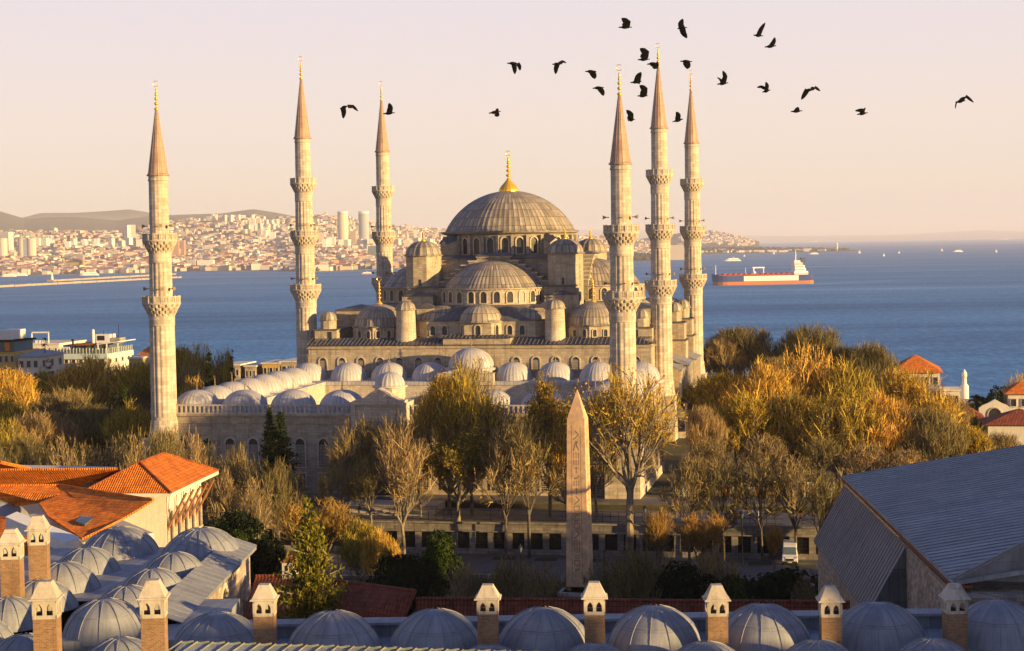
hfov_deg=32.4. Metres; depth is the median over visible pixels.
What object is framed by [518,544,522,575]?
street lamp
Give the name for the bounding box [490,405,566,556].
bare tree
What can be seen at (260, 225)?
building
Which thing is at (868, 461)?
bare tree
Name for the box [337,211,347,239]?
skyscraper
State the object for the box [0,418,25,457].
olive gold tree
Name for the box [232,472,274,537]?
bare tree
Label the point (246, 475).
bare tree
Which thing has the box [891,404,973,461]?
twiggy tree
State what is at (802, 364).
olive gold tree
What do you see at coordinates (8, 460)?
bare tree
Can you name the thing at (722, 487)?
bare tree
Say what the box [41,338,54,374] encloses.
spruce tree
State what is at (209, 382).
dark conifer
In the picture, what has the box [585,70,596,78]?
bird
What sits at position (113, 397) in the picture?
dark conifer
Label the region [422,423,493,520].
green leaved tree
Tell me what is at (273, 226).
building
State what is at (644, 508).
street lamp
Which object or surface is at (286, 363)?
building
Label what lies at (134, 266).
building
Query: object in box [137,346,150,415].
white gable
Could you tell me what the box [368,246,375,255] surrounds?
office block
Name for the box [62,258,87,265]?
station building
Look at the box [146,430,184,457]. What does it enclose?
twiggy tree
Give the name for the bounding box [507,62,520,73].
bird
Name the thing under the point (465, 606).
tiled house
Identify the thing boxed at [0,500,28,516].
lead vault
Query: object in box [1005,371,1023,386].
olive gold tree
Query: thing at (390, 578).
evergreen shrub
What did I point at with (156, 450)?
bare tree
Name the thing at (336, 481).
bare tree
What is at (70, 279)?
breakwater
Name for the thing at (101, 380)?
upright tree
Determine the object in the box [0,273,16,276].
ferry
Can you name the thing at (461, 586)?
bare tree
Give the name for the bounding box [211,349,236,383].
bare tree
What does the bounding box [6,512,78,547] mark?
wall
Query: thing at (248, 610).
tiled house
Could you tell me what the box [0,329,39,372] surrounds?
building
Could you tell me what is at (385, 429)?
bare tree
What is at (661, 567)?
bare tree
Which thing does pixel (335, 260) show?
building
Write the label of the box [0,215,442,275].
shore land
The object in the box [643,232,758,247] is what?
cape
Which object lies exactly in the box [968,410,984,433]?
upright tree
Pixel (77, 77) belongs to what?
sky
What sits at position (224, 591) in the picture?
window
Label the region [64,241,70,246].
building
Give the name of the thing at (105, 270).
building
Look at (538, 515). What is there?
railing
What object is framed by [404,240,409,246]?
building
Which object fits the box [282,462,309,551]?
bare tree
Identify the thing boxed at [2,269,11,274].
building
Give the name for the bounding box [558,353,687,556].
plane tree
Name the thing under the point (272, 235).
building
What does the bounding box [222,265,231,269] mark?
building
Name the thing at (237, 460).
bare tree
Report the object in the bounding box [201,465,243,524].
bare tree
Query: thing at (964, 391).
white turret
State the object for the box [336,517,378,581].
upright tree
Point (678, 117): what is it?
bird
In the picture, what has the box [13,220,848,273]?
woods
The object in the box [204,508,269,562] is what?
evergreen shrub
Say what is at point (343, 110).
bird
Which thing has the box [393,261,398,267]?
building
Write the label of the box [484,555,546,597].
bush
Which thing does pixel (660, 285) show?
minaret
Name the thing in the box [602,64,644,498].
minaret
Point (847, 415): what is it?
olive gold tree
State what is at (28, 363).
window
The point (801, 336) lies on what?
twiggy tree
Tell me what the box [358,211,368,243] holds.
skyscraper
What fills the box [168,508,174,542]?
window
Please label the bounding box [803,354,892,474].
upright tree
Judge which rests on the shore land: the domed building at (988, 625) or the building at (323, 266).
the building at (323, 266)
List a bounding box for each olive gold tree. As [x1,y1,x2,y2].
[0,365,47,412]
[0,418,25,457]
[116,359,150,420]
[175,340,200,375]
[178,372,203,395]
[179,340,223,384]
[407,366,474,512]
[434,349,508,514]
[541,414,592,520]
[675,369,749,415]
[687,388,779,483]
[773,340,854,475]
[792,379,886,491]
[861,363,927,410]
[889,362,966,430]
[959,420,994,453]
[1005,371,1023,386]
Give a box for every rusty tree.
[266,496,367,576]
[641,505,678,573]
[671,509,730,564]
[764,523,783,570]
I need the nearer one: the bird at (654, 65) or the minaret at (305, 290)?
the bird at (654, 65)
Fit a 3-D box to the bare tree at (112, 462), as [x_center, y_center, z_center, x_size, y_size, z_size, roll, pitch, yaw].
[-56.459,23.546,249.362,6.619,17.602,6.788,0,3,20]
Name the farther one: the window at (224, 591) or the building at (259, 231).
the building at (259, 231)
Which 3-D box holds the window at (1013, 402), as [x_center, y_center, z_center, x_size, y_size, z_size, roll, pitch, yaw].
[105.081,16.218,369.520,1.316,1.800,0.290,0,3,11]
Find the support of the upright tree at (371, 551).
on the lawn at (351, 579)
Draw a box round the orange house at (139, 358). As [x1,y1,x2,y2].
[127,355,149,413]
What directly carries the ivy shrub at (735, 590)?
on the plaza paving at (484, 562)
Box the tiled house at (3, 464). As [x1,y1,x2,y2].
[0,461,117,487]
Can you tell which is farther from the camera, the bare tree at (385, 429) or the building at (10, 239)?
the building at (10, 239)
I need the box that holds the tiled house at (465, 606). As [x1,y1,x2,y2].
[416,597,849,615]
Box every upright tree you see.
[0,389,31,438]
[27,367,54,397]
[38,347,131,447]
[99,398,150,466]
[222,346,234,382]
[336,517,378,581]
[356,526,402,578]
[716,356,811,408]
[735,380,846,490]
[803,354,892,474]
[842,383,921,472]
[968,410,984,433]
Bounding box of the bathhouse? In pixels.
[0,515,256,650]
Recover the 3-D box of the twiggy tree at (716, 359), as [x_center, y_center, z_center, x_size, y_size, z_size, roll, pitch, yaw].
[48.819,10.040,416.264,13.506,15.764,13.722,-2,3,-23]
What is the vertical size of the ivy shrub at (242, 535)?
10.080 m
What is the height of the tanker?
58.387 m
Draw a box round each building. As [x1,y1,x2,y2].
[0,232,13,249]
[0,329,39,372]
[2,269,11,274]
[17,268,26,273]
[31,269,41,273]
[36,238,40,245]
[41,238,49,245]
[47,266,56,270]
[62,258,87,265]
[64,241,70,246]
[70,239,76,244]
[81,239,86,244]
[87,267,96,272]
[94,239,99,245]
[99,268,109,272]
[108,238,114,244]
[118,240,124,246]
[123,225,130,238]
[125,238,132,244]
[129,264,136,269]
[130,225,135,237]
[136,239,143,246]
[170,581,1023,650]
[173,239,179,254]
[180,240,185,254]
[200,265,207,270]
[211,214,214,221]
[222,215,226,220]
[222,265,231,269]
[233,361,255,380]
[243,362,261,377]
[251,262,259,269]
[257,229,262,235]
[258,223,262,228]
[261,264,270,269]
[261,359,285,373]
[262,230,267,236]
[269,232,275,238]
[270,223,275,229]
[279,358,296,370]
[318,233,323,241]
[318,263,328,270]
[322,239,327,246]
[327,238,331,246]
[330,237,335,243]
[330,259,338,263]
[343,239,350,245]
[343,266,352,269]
[350,231,356,241]
[357,239,363,244]
[364,263,370,268]
[365,261,375,265]
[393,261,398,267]
[395,239,400,244]
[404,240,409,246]
[413,238,421,242]
[813,445,1023,608]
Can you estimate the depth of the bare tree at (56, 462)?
241.87 m
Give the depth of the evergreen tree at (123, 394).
295.08 m
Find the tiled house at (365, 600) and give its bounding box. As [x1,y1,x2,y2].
[319,578,416,617]
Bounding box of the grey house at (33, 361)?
[15,349,65,379]
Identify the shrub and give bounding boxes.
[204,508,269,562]
[214,521,253,585]
[248,535,285,585]
[365,567,408,587]
[373,553,439,616]
[417,529,464,596]
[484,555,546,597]
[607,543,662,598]
[649,559,721,598]
[719,566,817,599]
[721,573,748,598]
[985,385,1004,402]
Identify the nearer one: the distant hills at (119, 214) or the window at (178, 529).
the window at (178, 529)
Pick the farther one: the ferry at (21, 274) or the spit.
the spit
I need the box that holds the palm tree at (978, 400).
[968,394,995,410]
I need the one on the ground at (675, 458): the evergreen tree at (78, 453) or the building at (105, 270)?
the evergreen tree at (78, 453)
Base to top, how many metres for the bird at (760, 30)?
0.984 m
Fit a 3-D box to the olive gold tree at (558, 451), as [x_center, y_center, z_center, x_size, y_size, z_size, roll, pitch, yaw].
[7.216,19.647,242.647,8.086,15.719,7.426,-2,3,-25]
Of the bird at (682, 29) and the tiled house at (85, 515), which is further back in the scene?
the tiled house at (85, 515)
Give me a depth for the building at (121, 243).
7540.78 m
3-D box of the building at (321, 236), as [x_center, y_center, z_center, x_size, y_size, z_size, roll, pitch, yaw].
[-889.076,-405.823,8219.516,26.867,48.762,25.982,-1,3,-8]
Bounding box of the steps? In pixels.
[340,499,444,515]
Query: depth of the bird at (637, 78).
119.99 m
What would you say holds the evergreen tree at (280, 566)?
on the lawn at (351, 579)
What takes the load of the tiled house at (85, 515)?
on the ground at (675, 458)
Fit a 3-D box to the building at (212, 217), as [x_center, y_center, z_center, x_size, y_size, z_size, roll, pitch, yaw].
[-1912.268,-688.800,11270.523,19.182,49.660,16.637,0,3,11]
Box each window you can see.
[4,356,8,362]
[19,361,23,367]
[26,361,30,367]
[33,361,37,367]
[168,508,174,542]
[175,504,181,535]
[182,501,188,530]
[189,497,195,527]
[196,494,202,527]
[219,582,228,598]
[243,597,246,612]
[932,377,937,384]
[1010,399,1016,406]
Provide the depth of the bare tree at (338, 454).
249.39 m
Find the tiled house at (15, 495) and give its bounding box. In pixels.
[0,484,73,547]
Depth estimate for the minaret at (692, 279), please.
380.89 m
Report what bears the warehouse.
on the shore land
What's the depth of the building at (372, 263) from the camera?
5574.62 m
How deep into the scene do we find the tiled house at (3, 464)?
172.29 m
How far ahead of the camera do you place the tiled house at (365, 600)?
124.35 m
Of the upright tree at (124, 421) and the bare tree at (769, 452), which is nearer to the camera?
the bare tree at (769, 452)
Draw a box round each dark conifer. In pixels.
[103,391,117,466]
[203,351,213,386]
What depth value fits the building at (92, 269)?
5605.59 m
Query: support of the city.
on the shore land
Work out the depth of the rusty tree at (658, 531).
220.28 m
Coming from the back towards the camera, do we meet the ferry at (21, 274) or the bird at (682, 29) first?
the ferry at (21, 274)
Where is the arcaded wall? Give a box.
[202,517,818,559]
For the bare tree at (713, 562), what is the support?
on the ground at (675, 458)
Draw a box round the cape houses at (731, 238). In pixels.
[677,230,846,252]
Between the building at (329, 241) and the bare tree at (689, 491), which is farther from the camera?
the building at (329, 241)
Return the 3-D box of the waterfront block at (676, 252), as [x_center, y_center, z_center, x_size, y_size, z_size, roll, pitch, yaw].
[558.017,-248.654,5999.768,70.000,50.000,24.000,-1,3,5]
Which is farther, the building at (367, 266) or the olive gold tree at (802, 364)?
the building at (367, 266)
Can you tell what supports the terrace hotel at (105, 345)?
on the ground at (675, 458)
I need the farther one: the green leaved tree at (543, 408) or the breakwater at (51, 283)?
the breakwater at (51, 283)
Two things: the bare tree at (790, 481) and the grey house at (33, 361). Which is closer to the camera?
the bare tree at (790, 481)
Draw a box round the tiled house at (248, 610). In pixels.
[242,554,317,619]
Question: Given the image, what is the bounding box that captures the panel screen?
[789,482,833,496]
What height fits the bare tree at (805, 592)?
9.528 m
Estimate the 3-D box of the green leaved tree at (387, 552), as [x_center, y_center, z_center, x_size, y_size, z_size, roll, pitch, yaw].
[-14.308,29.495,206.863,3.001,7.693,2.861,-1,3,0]
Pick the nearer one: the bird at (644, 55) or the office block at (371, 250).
the bird at (644, 55)
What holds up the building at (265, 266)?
on the shore land
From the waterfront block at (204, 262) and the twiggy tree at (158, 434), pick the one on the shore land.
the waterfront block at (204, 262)
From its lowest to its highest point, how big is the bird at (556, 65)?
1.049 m
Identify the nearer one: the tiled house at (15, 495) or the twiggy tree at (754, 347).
the tiled house at (15, 495)
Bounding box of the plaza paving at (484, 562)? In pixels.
[269,550,817,612]
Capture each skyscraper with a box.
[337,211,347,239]
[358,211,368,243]
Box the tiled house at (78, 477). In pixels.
[0,467,119,513]
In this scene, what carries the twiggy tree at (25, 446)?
on the ground at (675, 458)
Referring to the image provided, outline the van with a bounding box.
[780,539,799,564]
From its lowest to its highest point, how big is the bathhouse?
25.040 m
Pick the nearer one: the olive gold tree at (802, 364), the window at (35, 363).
the olive gold tree at (802, 364)
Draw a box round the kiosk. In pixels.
[724,511,744,523]
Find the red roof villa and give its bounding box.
[898,354,942,402]
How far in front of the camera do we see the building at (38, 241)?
7518.48 m
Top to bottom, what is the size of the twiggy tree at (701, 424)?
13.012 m
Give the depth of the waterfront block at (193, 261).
5987.31 m
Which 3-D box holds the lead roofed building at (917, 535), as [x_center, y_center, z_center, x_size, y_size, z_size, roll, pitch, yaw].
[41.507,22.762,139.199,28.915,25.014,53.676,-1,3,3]
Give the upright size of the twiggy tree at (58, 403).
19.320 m
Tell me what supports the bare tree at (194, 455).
on the ground at (675, 458)
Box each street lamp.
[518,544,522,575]
[526,507,529,558]
[643,505,646,560]
[739,510,743,563]
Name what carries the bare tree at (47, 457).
on the ground at (675, 458)
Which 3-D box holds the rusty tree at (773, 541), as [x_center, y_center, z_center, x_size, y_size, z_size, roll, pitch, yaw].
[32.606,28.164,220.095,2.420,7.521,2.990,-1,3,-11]
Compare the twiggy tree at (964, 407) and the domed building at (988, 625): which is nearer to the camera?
the domed building at (988, 625)
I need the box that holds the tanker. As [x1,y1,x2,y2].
[712,250,813,285]
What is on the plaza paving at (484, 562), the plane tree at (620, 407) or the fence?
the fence
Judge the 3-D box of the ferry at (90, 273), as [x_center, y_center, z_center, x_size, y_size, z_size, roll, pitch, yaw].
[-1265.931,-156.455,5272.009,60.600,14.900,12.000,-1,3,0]
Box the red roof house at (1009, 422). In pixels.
[980,408,1023,444]
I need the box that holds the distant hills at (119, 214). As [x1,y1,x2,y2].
[22,209,148,219]
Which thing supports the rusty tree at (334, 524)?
on the lawn at (351, 579)
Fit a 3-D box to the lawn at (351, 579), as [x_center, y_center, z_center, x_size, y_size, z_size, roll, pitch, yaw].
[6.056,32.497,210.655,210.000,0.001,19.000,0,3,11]
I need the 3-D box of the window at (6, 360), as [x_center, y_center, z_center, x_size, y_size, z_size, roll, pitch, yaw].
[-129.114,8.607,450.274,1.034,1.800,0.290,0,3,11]
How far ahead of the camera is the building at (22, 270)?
5529.24 m
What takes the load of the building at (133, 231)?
on the shore land
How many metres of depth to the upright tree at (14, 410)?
320.06 m
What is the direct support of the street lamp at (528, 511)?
on the plaza paving at (484, 562)
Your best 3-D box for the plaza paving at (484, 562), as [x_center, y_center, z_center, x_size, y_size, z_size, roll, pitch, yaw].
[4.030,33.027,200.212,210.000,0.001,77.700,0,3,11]
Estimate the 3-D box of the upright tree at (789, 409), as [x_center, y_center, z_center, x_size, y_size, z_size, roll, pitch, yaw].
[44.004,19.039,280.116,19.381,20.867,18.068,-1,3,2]
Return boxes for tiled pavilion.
[88,452,218,546]
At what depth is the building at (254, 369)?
464.46 m
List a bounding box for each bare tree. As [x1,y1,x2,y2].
[0,443,18,463]
[12,438,42,464]
[38,447,62,464]
[47,432,85,465]
[78,437,106,466]
[93,430,130,469]
[114,425,151,469]
[137,426,170,459]
[148,419,191,458]
[175,425,214,518]
[187,438,223,511]
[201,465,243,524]
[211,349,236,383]
[217,442,256,509]
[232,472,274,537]
[233,458,268,538]
[257,455,294,545]
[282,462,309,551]
[314,461,353,507]
[323,416,365,513]
[345,452,388,525]
[347,412,388,507]
[367,406,410,515]
[372,413,437,553]
[400,414,434,516]
[441,557,484,596]
[464,568,495,595]
[467,394,526,515]
[472,419,539,557]
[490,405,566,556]
[517,562,563,597]
[546,566,583,597]
[582,554,621,597]
[589,430,620,518]
[651,550,683,594]
[657,450,716,560]
[688,435,738,494]
[691,546,740,597]
[696,456,744,559]
[730,431,790,476]
[732,453,785,561]
[764,451,827,543]
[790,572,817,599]
[794,434,844,483]
[795,466,841,532]
[835,441,889,473]
[876,446,924,469]
[998,382,1014,404]
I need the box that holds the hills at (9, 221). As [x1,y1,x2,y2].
[0,209,292,232]
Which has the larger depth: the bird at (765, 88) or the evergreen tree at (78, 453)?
the evergreen tree at (78, 453)
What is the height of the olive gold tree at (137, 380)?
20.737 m
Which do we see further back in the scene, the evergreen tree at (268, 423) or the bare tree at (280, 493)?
the evergreen tree at (268, 423)
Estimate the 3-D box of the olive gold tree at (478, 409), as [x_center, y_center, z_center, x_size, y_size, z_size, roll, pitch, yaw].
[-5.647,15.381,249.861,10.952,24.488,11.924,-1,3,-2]
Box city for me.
[0,212,650,274]
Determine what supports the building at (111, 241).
on the shore land
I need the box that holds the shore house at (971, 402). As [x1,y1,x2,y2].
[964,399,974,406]
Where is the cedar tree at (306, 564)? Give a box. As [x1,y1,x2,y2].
[269,497,360,618]
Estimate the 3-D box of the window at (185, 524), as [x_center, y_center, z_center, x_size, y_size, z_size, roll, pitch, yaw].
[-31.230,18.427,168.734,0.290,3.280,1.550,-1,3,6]
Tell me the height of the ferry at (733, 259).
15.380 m
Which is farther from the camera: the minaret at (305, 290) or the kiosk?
the minaret at (305, 290)
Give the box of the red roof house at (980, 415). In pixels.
[967,406,983,423]
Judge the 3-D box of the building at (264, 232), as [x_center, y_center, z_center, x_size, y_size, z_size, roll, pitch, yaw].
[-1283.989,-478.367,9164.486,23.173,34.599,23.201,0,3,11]
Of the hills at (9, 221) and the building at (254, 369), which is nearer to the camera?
the building at (254, 369)
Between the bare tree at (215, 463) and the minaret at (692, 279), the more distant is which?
the minaret at (692, 279)
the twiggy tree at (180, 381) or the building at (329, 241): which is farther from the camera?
the building at (329, 241)
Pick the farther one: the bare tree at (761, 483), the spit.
the spit
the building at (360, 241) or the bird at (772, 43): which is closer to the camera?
the bird at (772, 43)
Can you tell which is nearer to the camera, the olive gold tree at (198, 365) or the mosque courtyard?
the mosque courtyard
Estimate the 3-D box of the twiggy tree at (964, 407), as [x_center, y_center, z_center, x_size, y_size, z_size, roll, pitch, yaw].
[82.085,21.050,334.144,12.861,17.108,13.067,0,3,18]
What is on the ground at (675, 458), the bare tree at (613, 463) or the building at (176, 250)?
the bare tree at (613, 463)
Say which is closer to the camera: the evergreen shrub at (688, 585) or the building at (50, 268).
the evergreen shrub at (688, 585)
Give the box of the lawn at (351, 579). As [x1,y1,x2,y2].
[251,577,817,610]
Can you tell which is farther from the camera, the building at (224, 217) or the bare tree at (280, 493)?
the building at (224, 217)
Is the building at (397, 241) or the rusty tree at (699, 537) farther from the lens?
the building at (397, 241)
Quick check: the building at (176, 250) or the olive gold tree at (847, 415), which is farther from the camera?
the building at (176, 250)
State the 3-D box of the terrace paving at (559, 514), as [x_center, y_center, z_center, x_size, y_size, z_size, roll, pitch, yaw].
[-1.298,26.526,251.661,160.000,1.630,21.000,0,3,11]
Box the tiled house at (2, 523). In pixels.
[0,516,27,556]
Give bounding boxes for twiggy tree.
[0,432,52,464]
[8,407,84,465]
[24,385,102,465]
[59,399,124,465]
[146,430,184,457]
[176,364,207,397]
[683,403,730,466]
[703,323,777,378]
[703,335,751,377]
[749,355,810,377]
[765,322,847,371]
[824,342,857,370]
[839,338,905,383]
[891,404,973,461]
[925,395,977,428]
[985,429,1021,449]
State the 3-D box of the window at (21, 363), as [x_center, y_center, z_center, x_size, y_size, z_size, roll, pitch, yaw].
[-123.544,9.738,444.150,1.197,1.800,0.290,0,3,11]
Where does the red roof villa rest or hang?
on the ground at (675, 458)
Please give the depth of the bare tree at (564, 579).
187.67 m
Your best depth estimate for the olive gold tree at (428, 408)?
250.37 m
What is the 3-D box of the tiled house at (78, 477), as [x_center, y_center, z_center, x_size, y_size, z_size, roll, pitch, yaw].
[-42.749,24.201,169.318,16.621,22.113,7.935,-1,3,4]
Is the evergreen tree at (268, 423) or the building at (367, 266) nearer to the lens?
the evergreen tree at (268, 423)
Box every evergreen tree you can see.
[74,441,80,464]
[109,384,131,466]
[258,407,276,502]
[260,412,308,503]
[266,550,289,573]
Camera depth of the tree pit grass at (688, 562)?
232.51 m
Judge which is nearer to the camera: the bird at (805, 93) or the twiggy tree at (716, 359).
the bird at (805, 93)
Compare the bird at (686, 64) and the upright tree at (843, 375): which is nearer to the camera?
the bird at (686, 64)
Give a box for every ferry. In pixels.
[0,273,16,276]
[15,272,27,275]
[79,271,98,275]
[723,257,740,260]
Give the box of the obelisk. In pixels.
[557,390,593,597]
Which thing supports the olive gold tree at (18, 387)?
on the ground at (675, 458)
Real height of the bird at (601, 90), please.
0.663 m
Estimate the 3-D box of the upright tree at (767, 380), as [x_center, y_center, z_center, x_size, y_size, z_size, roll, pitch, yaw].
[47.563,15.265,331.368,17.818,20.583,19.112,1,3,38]
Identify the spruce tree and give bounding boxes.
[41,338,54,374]
[228,349,235,381]
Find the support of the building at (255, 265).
on the shore land
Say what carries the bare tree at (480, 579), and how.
on the ground at (675, 458)
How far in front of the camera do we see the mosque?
339.34 m
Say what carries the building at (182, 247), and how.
on the shore land
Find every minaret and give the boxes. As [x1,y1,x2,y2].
[141,81,181,457]
[290,56,320,365]
[371,81,396,301]
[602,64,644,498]
[645,43,677,441]
[679,70,707,378]
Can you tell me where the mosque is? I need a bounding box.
[306,151,700,437]
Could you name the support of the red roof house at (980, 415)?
on the ground at (675, 458)
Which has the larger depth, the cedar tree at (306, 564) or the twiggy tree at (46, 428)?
the twiggy tree at (46, 428)
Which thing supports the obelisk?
on the plaza paving at (484, 562)
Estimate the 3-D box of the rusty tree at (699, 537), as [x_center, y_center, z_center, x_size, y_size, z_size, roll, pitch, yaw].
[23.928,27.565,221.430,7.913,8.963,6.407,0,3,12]
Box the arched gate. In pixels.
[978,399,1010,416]
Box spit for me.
[701,249,862,254]
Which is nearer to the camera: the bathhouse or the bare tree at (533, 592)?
the bathhouse
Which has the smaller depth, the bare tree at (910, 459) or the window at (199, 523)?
the window at (199, 523)
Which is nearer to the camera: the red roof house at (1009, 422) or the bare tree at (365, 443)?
the bare tree at (365, 443)
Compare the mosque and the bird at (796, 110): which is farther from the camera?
the mosque
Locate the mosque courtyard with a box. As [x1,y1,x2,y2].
[176,336,664,496]
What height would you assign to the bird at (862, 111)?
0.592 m
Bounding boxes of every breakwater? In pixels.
[0,276,181,286]
[47,273,175,281]
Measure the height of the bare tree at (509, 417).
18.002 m
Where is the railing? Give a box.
[205,506,776,524]
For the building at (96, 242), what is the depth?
7325.26 m
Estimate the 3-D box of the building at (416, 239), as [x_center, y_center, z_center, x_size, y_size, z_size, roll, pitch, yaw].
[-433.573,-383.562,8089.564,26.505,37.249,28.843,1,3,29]
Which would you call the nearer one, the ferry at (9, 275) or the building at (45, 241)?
the ferry at (9, 275)
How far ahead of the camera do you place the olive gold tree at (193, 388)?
335.35 m
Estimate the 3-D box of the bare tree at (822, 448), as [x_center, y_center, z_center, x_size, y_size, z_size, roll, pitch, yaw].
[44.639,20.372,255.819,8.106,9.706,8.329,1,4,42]
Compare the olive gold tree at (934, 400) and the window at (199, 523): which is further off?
the olive gold tree at (934, 400)
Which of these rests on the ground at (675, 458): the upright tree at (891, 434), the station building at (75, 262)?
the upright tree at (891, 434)
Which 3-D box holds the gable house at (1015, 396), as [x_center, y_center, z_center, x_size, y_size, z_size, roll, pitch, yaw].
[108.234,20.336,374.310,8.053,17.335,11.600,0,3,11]
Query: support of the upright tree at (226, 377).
on the ground at (675, 458)
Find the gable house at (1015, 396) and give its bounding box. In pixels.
[1000,381,1023,409]
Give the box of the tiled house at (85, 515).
[39,484,153,546]
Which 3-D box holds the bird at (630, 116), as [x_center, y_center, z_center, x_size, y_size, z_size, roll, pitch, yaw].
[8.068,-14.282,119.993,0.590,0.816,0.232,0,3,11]
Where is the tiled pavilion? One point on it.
(169, 483)
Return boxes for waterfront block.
[187,259,196,264]
[197,260,214,265]
[670,245,683,259]
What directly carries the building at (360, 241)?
on the shore land
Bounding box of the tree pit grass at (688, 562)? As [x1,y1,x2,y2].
[491,556,815,567]
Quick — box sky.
[0,0,1023,235]
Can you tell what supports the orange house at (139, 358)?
on the ground at (675, 458)
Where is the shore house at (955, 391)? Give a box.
[940,387,960,405]
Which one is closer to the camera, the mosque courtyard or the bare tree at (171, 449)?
the bare tree at (171, 449)
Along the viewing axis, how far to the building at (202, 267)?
5816.63 m
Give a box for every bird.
[340,105,357,118]
[383,103,394,114]
[489,108,500,116]
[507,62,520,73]
[552,60,565,73]
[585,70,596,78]
[593,86,604,95]
[618,18,631,28]
[626,110,634,121]
[630,72,641,83]
[638,48,649,60]
[638,85,647,96]
[647,62,658,68]
[672,112,682,121]
[677,19,686,37]
[680,60,691,68]
[717,71,727,84]
[754,23,764,36]
[757,82,768,92]
[765,37,775,47]
[791,107,801,112]
[801,86,819,99]
[855,108,867,114]
[955,95,973,108]
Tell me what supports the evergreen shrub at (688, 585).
on the ground at (675, 458)
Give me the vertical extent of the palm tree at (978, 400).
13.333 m
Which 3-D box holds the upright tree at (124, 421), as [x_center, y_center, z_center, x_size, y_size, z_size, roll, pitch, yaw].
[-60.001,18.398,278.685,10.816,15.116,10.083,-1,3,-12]
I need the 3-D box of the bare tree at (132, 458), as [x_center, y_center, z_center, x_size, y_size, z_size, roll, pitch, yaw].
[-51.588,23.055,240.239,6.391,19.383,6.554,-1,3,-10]
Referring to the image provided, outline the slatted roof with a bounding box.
[167,640,521,650]
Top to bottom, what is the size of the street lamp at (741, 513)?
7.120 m
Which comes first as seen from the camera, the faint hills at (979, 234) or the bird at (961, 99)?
the bird at (961, 99)
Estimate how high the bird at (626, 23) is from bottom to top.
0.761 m
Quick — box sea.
[0,238,1023,398]
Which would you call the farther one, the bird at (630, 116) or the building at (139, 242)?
the building at (139, 242)
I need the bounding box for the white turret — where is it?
[960,369,968,401]
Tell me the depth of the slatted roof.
61.87 m
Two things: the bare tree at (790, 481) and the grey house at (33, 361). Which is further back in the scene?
the grey house at (33, 361)
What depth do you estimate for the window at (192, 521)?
171.23 m
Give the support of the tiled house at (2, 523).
on the ground at (675, 458)
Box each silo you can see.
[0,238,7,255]
[17,238,36,255]
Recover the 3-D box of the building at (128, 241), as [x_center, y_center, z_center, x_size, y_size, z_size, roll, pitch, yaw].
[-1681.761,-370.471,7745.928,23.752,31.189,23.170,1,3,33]
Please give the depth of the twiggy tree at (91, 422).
288.51 m
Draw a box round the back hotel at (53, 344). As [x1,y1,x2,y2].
[31,332,86,349]
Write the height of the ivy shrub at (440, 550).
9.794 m
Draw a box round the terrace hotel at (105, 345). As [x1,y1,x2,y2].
[47,325,135,403]
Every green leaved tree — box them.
[378,544,393,575]
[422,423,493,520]
[522,369,570,516]
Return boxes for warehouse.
[50,262,66,265]
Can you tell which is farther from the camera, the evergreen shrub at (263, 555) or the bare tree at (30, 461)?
the bare tree at (30, 461)
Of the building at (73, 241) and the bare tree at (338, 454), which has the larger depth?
the building at (73, 241)
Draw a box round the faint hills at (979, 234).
[573,230,1023,241]
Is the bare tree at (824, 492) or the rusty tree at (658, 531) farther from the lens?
the bare tree at (824, 492)
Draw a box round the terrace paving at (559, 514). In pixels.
[202,493,832,524]
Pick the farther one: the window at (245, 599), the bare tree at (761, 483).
the bare tree at (761, 483)
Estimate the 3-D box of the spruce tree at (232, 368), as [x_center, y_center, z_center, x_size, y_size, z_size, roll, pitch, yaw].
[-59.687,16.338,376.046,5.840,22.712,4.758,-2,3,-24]
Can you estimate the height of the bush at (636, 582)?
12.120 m
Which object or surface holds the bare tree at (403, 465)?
on the ground at (675, 458)
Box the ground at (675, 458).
[53,433,883,511]
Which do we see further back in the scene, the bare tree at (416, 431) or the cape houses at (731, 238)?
the cape houses at (731, 238)
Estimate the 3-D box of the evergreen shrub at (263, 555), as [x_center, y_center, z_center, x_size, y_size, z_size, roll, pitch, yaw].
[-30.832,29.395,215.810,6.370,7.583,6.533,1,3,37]
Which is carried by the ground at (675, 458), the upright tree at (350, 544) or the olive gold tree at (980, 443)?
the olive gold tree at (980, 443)
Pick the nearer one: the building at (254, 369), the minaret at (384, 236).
the minaret at (384, 236)
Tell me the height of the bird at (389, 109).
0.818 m
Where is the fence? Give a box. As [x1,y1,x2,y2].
[342,571,495,578]
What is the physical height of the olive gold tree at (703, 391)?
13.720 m
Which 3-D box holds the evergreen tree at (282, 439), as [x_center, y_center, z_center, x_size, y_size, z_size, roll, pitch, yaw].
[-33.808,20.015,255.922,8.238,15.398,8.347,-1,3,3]

